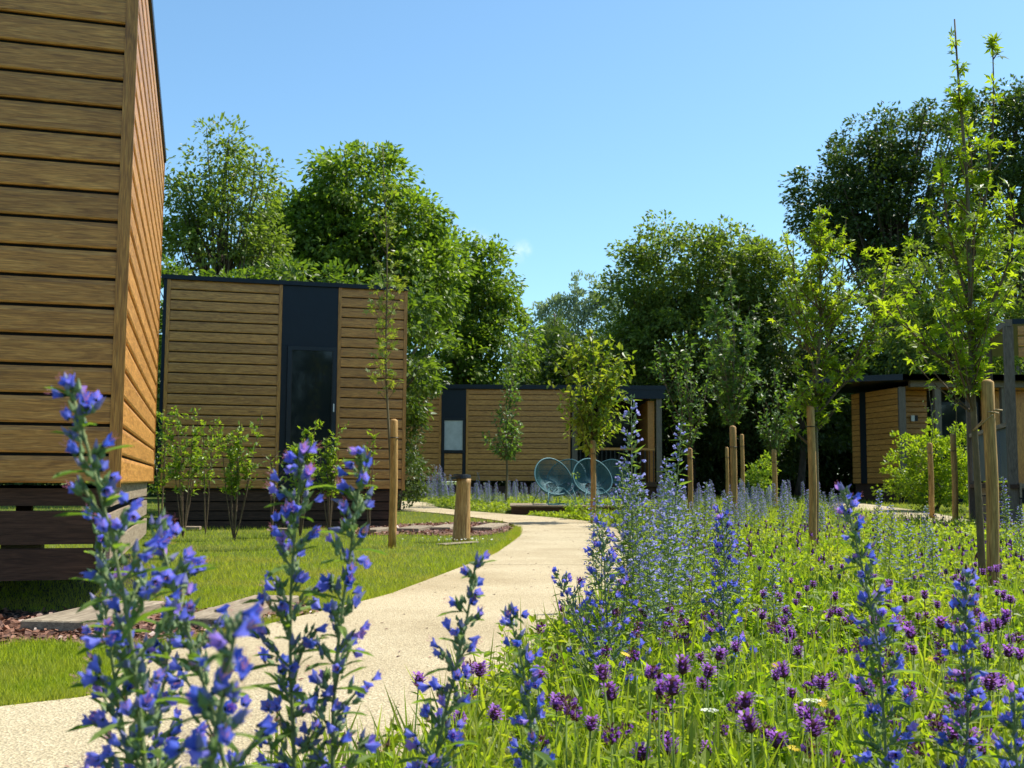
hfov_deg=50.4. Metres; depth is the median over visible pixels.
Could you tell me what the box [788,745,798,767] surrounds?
yellow flower
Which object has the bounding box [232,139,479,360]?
chestnut tree
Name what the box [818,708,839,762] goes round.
selfheal
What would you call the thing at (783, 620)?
selfheal
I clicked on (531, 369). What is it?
willow tree
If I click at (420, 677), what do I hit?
selfheal
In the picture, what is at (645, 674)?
selfheal
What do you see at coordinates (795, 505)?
bugloss plant
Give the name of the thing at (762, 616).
selfheal
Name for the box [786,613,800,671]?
selfheal
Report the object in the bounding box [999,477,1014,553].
bugloss plant
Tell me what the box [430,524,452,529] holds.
sleeper
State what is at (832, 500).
bugloss plant
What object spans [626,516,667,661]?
bugloss plant
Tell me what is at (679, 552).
bugloss plant
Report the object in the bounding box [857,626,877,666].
selfheal
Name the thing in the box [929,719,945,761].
selfheal
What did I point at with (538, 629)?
selfheal
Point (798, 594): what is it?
selfheal
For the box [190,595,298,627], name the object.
sleeper
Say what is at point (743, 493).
bugloss plant
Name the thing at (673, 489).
bugloss plant
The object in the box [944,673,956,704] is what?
selfheal
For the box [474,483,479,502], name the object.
bugloss plant
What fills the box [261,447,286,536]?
young shrub
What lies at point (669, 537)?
bugloss plant
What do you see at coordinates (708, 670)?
selfheal
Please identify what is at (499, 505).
flower bed leaves
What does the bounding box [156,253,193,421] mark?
leaved shrub
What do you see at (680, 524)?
bugloss plant
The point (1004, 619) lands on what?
selfheal
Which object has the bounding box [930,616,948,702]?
selfheal
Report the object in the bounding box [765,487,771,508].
bugloss plant
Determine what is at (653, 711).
selfheal
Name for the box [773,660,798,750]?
selfheal
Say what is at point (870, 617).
selfheal
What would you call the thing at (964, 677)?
selfheal
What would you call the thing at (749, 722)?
selfheal
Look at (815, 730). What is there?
selfheal
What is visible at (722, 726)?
selfheal
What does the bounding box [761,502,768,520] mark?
bugloss plant
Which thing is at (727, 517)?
bugloss plant
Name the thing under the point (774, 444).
pear sapling
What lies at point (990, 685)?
selfheal
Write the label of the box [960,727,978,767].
selfheal
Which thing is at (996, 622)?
selfheal
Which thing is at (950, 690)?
selfheal
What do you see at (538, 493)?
bugloss plant
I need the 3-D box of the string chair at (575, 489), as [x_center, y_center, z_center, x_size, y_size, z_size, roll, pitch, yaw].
[1.143,2.067,23.108,0.882,0.963,0.641,-2,-5,20]
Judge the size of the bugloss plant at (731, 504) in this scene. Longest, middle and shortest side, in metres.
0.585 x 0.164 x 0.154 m
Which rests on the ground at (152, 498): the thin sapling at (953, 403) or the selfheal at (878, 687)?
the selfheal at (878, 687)
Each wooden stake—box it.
[388,419,398,547]
[590,440,595,522]
[687,448,692,512]
[725,447,728,501]
[729,426,736,515]
[740,434,744,503]
[771,449,776,508]
[806,405,816,550]
[927,443,934,517]
[950,434,958,519]
[981,379,999,589]
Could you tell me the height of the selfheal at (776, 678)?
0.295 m
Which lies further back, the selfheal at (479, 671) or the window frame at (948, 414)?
the window frame at (948, 414)
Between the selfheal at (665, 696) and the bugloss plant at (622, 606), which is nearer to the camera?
the selfheal at (665, 696)
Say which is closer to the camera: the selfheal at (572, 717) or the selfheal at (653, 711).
the selfheal at (653, 711)
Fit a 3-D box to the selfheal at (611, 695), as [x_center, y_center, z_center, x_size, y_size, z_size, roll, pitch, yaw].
[0.198,0.730,2.088,0.064,0.321,0.061,1,-5,-7]
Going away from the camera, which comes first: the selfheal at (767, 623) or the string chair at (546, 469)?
the selfheal at (767, 623)
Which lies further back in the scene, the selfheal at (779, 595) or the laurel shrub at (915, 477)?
the laurel shrub at (915, 477)
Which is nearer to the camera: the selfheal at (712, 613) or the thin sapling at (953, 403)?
the selfheal at (712, 613)
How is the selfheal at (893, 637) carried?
on the ground at (152, 498)
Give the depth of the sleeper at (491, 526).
15.72 m
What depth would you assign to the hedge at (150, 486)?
33.31 m
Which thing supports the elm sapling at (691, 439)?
on the ground at (152, 498)
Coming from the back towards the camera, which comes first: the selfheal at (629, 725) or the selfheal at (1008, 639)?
the selfheal at (1008, 639)
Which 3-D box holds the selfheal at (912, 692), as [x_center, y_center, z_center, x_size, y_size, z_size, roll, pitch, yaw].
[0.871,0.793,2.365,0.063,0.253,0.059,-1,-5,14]
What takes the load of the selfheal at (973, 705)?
on the ground at (152, 498)
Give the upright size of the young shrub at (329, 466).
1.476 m
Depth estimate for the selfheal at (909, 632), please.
2.90 m
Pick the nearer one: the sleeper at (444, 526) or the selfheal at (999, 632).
the selfheal at (999, 632)
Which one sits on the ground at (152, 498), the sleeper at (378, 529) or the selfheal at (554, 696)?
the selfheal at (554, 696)
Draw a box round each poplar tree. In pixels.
[514,317,537,349]
[530,301,556,350]
[545,291,574,348]
[559,269,591,346]
[580,271,614,350]
[597,283,625,336]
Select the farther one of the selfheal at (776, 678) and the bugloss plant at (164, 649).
the selfheal at (776, 678)
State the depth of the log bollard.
12.49 m
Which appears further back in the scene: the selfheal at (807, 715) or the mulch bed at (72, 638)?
the mulch bed at (72, 638)
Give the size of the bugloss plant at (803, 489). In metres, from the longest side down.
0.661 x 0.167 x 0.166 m
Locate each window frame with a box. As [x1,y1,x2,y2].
[284,346,336,463]
[441,418,465,452]
[578,413,634,479]
[930,402,978,481]
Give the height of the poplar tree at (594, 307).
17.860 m
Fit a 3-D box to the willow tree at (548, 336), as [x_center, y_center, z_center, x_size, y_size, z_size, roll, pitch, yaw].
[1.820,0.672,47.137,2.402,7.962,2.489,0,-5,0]
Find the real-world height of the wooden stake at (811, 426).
1.420 m
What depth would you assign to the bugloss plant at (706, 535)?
6.41 m
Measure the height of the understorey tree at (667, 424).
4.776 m
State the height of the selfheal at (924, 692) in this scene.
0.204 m
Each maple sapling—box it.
[699,264,762,425]
[768,204,921,546]
[865,19,1023,583]
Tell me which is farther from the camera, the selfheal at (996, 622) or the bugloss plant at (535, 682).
the selfheal at (996, 622)
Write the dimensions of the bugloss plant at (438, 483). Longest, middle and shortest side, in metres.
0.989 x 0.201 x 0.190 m
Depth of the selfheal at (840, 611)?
3.94 m
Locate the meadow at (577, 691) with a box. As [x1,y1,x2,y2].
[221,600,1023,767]
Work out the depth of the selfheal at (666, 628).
3.08 m
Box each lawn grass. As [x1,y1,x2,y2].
[402,494,839,500]
[840,499,1023,526]
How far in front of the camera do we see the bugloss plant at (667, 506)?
4.31 m
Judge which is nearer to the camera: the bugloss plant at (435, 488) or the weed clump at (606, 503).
the weed clump at (606, 503)
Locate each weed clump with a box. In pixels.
[563,472,589,515]
[587,495,630,515]
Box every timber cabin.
[0,0,166,618]
[156,274,408,527]
[402,384,666,498]
[806,374,1023,503]
[965,319,1023,529]
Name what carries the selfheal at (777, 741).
on the ground at (152, 498)
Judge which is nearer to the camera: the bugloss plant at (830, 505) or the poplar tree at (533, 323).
the bugloss plant at (830, 505)
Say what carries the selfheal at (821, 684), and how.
on the ground at (152, 498)
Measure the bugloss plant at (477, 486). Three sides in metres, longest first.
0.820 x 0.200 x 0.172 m
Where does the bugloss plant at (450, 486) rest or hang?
on the ground at (152, 498)
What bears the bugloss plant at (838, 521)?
on the ground at (152, 498)
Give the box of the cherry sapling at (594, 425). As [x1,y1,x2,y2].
[547,325,636,456]
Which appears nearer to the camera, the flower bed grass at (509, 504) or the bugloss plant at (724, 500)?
the bugloss plant at (724, 500)
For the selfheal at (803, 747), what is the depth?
2.02 m
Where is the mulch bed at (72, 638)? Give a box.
[0,604,304,643]
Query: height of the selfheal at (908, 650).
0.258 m
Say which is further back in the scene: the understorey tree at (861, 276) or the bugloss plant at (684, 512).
the understorey tree at (861, 276)
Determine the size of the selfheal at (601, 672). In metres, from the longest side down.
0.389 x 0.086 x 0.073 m
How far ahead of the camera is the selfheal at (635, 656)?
2.47 m
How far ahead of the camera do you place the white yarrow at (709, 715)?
2.15 m
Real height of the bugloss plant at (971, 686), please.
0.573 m
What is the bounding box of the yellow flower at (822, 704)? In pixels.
[798,697,828,746]
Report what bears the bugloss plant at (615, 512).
on the ground at (152, 498)
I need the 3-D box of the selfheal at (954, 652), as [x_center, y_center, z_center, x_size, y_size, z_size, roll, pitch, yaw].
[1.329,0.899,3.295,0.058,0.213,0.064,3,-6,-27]
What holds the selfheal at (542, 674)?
on the ground at (152, 498)
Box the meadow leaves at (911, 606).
[543,524,1023,655]
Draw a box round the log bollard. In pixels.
[451,474,470,541]
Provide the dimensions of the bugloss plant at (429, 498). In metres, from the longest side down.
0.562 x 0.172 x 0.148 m
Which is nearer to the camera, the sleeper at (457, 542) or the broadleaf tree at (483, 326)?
the sleeper at (457, 542)
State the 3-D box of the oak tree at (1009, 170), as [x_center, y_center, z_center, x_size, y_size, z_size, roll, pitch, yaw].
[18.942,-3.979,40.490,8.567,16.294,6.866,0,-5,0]
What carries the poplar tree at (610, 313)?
on the ground at (152, 498)
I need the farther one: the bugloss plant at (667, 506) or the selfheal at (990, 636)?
the bugloss plant at (667, 506)
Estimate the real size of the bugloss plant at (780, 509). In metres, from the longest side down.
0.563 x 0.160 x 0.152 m
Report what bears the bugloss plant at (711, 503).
on the ground at (152, 498)
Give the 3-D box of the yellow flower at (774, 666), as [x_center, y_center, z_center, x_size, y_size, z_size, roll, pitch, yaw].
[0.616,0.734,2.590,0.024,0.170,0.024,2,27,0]
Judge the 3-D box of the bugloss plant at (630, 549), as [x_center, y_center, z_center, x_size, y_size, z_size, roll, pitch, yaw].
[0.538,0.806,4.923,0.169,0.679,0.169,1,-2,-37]
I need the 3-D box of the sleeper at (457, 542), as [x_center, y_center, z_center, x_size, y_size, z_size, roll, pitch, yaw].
[-0.596,1.755,12.014,0.120,0.012,0.634,-3,-6,34]
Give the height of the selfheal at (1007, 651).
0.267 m
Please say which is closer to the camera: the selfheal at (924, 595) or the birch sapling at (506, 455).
the selfheal at (924, 595)
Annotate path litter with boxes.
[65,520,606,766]
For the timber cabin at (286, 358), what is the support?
on the ground at (152, 498)
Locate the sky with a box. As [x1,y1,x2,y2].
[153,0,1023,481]
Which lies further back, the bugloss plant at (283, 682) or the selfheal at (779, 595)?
the selfheal at (779, 595)
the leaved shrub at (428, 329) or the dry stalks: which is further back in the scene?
the leaved shrub at (428, 329)
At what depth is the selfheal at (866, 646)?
3.09 m
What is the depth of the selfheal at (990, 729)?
2.28 m
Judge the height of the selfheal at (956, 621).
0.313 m
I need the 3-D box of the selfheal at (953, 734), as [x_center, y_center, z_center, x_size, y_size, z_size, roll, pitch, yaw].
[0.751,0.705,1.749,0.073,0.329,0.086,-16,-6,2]
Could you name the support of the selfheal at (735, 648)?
on the ground at (152, 498)
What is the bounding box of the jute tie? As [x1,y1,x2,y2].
[973,409,1002,430]
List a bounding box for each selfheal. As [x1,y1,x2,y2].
[398,671,427,742]
[450,658,476,727]
[451,710,467,729]
[463,683,476,718]
[465,660,491,746]
[485,702,504,762]
[530,665,549,732]
[534,734,548,759]
[535,621,545,672]
[548,692,566,758]
[549,653,561,688]
[554,693,576,767]
[563,701,581,756]
[563,703,582,767]
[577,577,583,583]
[582,715,600,767]
[593,662,634,767]
[595,645,610,699]
[599,681,623,757]
[600,722,620,767]
[613,610,620,642]
[617,722,632,749]
[623,646,646,720]
[626,664,664,767]
[629,607,649,660]
[630,741,652,767]
[631,628,646,690]
[634,620,643,644]
[639,663,655,764]
[642,686,674,767]
[644,708,666,766]
[653,678,665,767]
[654,729,670,758]
[658,674,686,767]
[659,620,672,677]
[660,737,678,764]
[661,700,674,727]
[664,603,675,657]
[669,616,686,654]
[670,630,680,653]
[673,654,693,767]
[676,632,691,694]
[684,619,689,631]
[693,651,707,690]
[694,676,714,741]
[699,661,716,753]
[699,740,712,765]
[700,611,708,650]
[706,627,714,663]
[709,609,715,636]
[709,646,733,735]
[713,718,730,752]
[721,697,744,767]
[728,640,742,698]
[735,707,765,767]
[736,691,756,767]
[753,606,769,647]
[756,610,768,659]
[756,722,775,760]
[758,590,766,604]
[765,621,780,687]
[766,620,777,655]
[766,730,789,766]
[770,669,788,728]
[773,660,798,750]
[774,592,783,632]
[778,614,795,670]
[780,605,791,634]
[781,624,794,656]
[783,636,796,669]
[784,687,799,715]
[784,706,817,765]
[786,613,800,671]
[788,630,796,668]
[793,645,803,682]
[793,701,810,751]
[795,591,801,598]
[797,638,803,652]
[799,679,817,700]
[801,715,826,767]
[801,737,823,766]
[805,606,813,650]
[807,628,820,662]
[810,580,815,594]
[812,671,827,726]
[812,676,829,753]
[818,609,833,646]
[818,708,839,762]
[825,615,832,643]
[826,671,838,696]
[828,604,837,672]
[829,748,844,767]
[832,591,838,608]
[835,646,849,697]
[837,607,843,643]
[841,615,856,682]
[841,616,847,627]
[850,639,865,668]
[854,675,863,709]
[854,678,882,738]
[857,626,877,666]
[859,639,873,663]
[865,667,891,767]
[869,615,876,632]
[879,659,899,721]
[882,645,898,692]
[884,599,891,611]
[886,714,902,733]
[889,624,901,657]
[891,614,902,645]
[896,731,915,767]
[900,625,923,681]
[900,688,917,719]
[901,595,909,621]
[901,641,916,669]
[902,678,921,730]
[904,621,916,676]
[906,644,923,698]
[906,742,929,767]
[914,612,921,634]
[917,683,928,710]
[920,590,927,635]
[924,710,952,767]
[928,630,940,651]
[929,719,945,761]
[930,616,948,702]
[933,601,940,618]
[933,651,949,710]
[934,637,952,695]
[942,718,964,752]
[943,687,974,767]
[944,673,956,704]
[944,702,973,761]
[948,647,957,678]
[949,622,956,660]
[950,614,960,666]
[958,669,973,690]
[959,701,979,723]
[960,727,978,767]
[963,693,978,729]
[965,640,984,704]
[972,608,982,662]
[973,626,985,666]
[976,741,990,762]
[977,643,988,703]
[978,674,1002,729]
[979,568,985,592]
[979,618,997,663]
[980,647,997,707]
[981,725,991,735]
[986,625,995,666]
[986,669,998,721]
[987,566,992,584]
[991,613,1011,666]
[991,618,1003,662]
[991,672,1007,700]
[993,589,998,617]
[993,622,1004,654]
[999,590,1007,606]
[1000,644,1015,711]
[1001,608,1014,674]
[1005,594,1013,628]
[1005,633,1015,666]
[1011,631,1023,670]
[1013,647,1023,714]
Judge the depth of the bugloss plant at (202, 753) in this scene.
0.72 m
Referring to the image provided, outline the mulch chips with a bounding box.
[0,520,512,643]
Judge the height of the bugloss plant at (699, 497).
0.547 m
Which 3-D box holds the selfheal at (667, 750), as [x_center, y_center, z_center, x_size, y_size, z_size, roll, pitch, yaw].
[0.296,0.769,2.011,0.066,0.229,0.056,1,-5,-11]
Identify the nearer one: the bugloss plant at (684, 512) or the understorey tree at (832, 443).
the bugloss plant at (684, 512)
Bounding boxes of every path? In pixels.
[0,501,635,767]
[833,501,975,524]
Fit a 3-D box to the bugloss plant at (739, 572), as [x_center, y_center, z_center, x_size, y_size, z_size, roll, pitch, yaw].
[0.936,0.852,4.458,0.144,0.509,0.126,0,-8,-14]
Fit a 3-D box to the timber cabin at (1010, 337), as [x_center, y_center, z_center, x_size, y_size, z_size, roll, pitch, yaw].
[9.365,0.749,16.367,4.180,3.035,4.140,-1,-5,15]
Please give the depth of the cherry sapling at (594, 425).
18.43 m
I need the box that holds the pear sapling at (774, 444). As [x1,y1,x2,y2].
[750,368,804,501]
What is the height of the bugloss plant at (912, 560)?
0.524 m
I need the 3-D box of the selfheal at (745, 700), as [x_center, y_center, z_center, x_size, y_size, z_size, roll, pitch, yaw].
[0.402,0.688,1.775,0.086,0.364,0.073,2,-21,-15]
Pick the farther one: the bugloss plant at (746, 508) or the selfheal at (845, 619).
the bugloss plant at (746, 508)
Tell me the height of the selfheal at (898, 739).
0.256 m
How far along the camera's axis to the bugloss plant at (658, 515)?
11.82 m
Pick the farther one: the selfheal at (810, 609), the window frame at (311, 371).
the window frame at (311, 371)
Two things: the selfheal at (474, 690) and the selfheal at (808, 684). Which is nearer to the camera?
the selfheal at (808, 684)
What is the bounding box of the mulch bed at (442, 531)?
[355,523,511,535]
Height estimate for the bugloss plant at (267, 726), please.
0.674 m
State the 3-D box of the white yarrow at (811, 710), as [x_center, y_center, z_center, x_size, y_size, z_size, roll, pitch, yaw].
[0.566,0.695,2.046,0.038,0.202,0.039,0,-5,0]
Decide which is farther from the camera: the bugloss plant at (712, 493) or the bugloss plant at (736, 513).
the bugloss plant at (712, 493)
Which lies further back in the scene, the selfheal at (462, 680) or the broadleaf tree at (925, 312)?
the broadleaf tree at (925, 312)
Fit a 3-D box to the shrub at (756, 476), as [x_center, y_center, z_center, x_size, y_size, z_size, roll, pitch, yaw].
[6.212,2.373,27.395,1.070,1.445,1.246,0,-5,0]
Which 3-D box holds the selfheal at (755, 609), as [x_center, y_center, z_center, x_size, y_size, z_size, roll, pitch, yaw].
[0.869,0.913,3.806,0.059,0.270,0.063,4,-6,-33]
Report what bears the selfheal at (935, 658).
on the ground at (152, 498)
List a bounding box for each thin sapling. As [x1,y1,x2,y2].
[362,143,408,470]
[922,393,941,442]
[947,368,961,433]
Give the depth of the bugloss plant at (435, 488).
25.26 m
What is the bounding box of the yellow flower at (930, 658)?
[926,656,933,686]
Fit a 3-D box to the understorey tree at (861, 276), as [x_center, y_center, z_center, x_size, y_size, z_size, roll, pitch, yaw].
[12.881,-0.245,38.067,4.565,8.377,4.984,-3,-6,34]
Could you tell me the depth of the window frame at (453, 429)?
32.95 m
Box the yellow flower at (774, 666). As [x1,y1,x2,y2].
[768,662,778,705]
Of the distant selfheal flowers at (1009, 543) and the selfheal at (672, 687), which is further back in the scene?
the distant selfheal flowers at (1009, 543)
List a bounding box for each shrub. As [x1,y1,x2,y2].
[147,410,179,516]
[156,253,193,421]
[157,405,211,536]
[193,418,223,532]
[198,255,309,280]
[205,411,265,540]
[242,257,373,284]
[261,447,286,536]
[282,419,323,537]
[312,421,348,529]
[355,425,381,535]
[364,271,463,509]
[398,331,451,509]
[738,450,780,501]
[871,417,1007,511]
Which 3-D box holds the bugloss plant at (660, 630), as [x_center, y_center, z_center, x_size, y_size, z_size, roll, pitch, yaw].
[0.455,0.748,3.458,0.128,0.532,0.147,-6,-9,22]
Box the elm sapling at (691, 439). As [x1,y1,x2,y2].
[650,333,718,457]
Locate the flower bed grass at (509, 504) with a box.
[431,492,610,520]
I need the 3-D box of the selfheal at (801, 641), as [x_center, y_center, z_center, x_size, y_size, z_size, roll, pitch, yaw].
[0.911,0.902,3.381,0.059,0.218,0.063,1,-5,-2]
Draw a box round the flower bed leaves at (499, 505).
[423,491,620,520]
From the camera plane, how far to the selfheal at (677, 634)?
3.50 m
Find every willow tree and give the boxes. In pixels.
[511,338,542,485]
[533,309,575,384]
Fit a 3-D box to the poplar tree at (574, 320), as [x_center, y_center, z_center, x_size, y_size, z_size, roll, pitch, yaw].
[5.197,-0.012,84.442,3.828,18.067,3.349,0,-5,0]
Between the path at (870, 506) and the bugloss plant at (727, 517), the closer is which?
the bugloss plant at (727, 517)
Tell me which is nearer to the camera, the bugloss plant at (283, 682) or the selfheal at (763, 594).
the bugloss plant at (283, 682)
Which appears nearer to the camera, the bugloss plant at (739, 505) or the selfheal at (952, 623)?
the selfheal at (952, 623)
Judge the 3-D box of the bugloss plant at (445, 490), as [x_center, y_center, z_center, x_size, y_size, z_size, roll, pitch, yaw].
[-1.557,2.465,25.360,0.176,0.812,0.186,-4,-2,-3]
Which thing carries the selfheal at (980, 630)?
on the ground at (152, 498)
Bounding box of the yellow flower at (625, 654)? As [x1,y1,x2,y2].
[603,652,629,713]
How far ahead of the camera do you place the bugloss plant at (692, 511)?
11.77 m
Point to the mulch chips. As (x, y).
(4, 625)
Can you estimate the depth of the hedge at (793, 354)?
47.23 m
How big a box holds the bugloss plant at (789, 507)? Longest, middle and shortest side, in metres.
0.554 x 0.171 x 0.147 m
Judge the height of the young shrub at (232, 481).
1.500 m
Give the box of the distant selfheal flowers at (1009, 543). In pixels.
[597,501,1023,576]
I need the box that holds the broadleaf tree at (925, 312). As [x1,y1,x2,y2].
[864,221,1023,374]
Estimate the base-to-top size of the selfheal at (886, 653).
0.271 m
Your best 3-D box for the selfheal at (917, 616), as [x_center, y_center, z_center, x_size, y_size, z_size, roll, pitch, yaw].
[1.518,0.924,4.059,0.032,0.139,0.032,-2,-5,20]
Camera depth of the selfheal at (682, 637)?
3.20 m
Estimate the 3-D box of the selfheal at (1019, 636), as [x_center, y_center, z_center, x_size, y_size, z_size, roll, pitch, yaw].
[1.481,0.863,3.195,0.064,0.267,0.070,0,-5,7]
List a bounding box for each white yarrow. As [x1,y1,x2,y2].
[700,708,716,763]
[802,698,820,742]
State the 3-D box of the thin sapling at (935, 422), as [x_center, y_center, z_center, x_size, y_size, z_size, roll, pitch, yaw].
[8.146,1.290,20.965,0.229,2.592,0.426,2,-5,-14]
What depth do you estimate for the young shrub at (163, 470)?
13.55 m
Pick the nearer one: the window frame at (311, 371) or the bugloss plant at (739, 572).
the bugloss plant at (739, 572)
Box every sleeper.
[183,526,201,529]
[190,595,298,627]
[358,527,388,532]
[397,525,432,531]
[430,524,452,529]
[436,541,478,544]
[471,523,508,529]
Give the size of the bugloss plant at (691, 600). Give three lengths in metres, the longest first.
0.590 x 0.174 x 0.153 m
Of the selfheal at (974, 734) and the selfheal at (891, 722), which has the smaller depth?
the selfheal at (974, 734)
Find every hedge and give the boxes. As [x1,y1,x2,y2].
[0,333,165,495]
[405,359,536,485]
[523,323,1023,494]
[601,328,1023,492]
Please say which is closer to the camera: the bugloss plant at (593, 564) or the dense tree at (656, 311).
the bugloss plant at (593, 564)
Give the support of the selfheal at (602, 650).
on the ground at (152, 498)
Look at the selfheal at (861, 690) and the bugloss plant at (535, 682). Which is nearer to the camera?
the bugloss plant at (535, 682)
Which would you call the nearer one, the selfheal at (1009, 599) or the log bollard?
the selfheal at (1009, 599)
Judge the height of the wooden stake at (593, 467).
1.392 m
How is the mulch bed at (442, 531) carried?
on the ground at (152, 498)
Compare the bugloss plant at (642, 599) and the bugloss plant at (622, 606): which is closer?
the bugloss plant at (642, 599)
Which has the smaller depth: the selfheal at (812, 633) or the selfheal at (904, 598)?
the selfheal at (812, 633)
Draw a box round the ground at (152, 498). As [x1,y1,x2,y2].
[0,482,1023,706]
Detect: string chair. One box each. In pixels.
[532,458,575,504]
[546,459,585,503]
[572,458,612,504]
[589,459,628,503]
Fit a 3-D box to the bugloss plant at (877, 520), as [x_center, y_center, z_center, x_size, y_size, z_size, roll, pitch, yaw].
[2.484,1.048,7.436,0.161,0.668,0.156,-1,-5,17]
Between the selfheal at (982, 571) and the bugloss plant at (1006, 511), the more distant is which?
the bugloss plant at (1006, 511)
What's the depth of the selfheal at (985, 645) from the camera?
2.69 m
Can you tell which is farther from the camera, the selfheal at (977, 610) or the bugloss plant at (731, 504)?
the bugloss plant at (731, 504)
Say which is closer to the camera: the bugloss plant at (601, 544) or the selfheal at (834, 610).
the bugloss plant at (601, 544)
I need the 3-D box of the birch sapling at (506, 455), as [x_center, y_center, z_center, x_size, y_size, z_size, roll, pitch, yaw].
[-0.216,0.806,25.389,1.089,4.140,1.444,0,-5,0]
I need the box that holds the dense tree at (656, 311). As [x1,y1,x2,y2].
[581,209,833,494]
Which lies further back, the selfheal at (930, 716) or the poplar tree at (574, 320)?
the poplar tree at (574, 320)
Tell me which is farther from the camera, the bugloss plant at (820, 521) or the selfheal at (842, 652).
the bugloss plant at (820, 521)
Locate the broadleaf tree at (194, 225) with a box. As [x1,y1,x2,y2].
[160,112,313,307]
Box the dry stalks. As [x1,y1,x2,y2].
[341,516,1023,767]
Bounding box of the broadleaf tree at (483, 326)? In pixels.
[382,223,548,484]
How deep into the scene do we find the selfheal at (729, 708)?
2.21 m
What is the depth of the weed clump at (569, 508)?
19.42 m
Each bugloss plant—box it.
[43,372,212,767]
[64,522,183,767]
[122,559,217,767]
[147,507,281,767]
[161,600,270,767]
[241,439,344,767]
[294,445,386,767]
[396,550,496,767]
[425,476,430,504]
[428,485,432,506]
[430,474,434,502]
[433,476,438,505]
[433,480,437,506]
[436,465,441,506]
[437,473,443,507]
[442,472,448,506]
[448,476,453,499]
[474,472,480,502]
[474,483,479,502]
[481,484,487,507]
[493,482,498,499]
[495,601,559,767]
[535,486,539,501]
[551,567,663,707]
[578,515,662,685]
[582,512,600,592]
[584,494,615,608]
[605,461,645,617]
[608,394,657,642]
[608,472,644,636]
[612,489,645,590]
[616,474,665,650]
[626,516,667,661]
[629,481,658,593]
[639,536,672,664]
[646,456,676,619]
[650,492,659,517]
[650,510,688,661]
[652,419,697,654]
[655,503,663,525]
[657,474,687,620]
[659,488,691,570]
[664,495,692,606]
[667,512,712,651]
[678,505,705,593]
[688,502,697,529]
[693,496,699,515]
[694,482,717,570]
[696,521,728,609]
[697,487,702,506]
[699,504,757,690]
[705,496,715,529]
[709,484,715,510]
[710,494,744,610]
[721,490,726,516]
[727,491,734,520]
[728,529,756,621]
[731,503,742,528]
[733,497,744,527]
[737,499,745,523]
[740,482,746,505]
[743,492,750,517]
[748,492,760,533]
[755,483,761,500]
[756,488,765,519]
[759,562,794,656]
[760,492,768,518]
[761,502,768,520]
[765,485,770,508]
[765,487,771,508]
[768,483,777,510]
[776,496,788,536]
[780,480,791,527]
[786,493,793,514]
[792,498,797,513]
[799,482,804,501]
[802,489,808,524]
[819,505,825,533]
[819,507,826,528]
[822,492,827,511]
[827,492,836,518]
[828,488,836,513]
[831,481,926,767]
[834,503,843,526]
[865,488,885,563]
[877,505,900,574]
[895,520,928,590]
[916,505,931,561]
[922,524,944,592]
[929,564,1003,767]
[974,682,1023,767]
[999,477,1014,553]
[1010,505,1023,555]
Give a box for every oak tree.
[777,97,1016,360]
[909,73,1023,374]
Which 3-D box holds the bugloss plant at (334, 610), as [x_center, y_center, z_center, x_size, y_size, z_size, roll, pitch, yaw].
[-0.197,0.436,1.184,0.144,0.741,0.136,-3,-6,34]
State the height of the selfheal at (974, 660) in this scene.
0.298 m
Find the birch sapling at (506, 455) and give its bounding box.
[480,332,525,503]
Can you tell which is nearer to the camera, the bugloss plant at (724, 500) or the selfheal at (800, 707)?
the selfheal at (800, 707)
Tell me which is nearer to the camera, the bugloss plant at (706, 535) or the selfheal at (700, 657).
the selfheal at (700, 657)
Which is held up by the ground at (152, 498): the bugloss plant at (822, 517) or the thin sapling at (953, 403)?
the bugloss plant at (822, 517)
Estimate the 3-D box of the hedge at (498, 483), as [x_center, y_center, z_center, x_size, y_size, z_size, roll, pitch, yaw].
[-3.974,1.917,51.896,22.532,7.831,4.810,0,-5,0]
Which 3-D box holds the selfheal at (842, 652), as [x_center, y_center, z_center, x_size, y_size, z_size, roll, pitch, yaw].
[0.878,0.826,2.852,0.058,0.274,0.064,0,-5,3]
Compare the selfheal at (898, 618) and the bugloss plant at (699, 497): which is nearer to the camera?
the selfheal at (898, 618)
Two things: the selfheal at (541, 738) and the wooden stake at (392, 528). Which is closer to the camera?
the selfheal at (541, 738)
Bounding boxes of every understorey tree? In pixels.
[622,371,684,491]
[664,331,807,494]
[731,281,882,496]
[822,262,948,412]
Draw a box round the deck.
[510,503,644,514]
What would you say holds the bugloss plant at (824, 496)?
on the ground at (152, 498)
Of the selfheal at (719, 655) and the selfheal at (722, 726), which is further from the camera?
the selfheal at (719, 655)
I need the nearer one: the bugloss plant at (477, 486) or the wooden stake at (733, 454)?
the wooden stake at (733, 454)

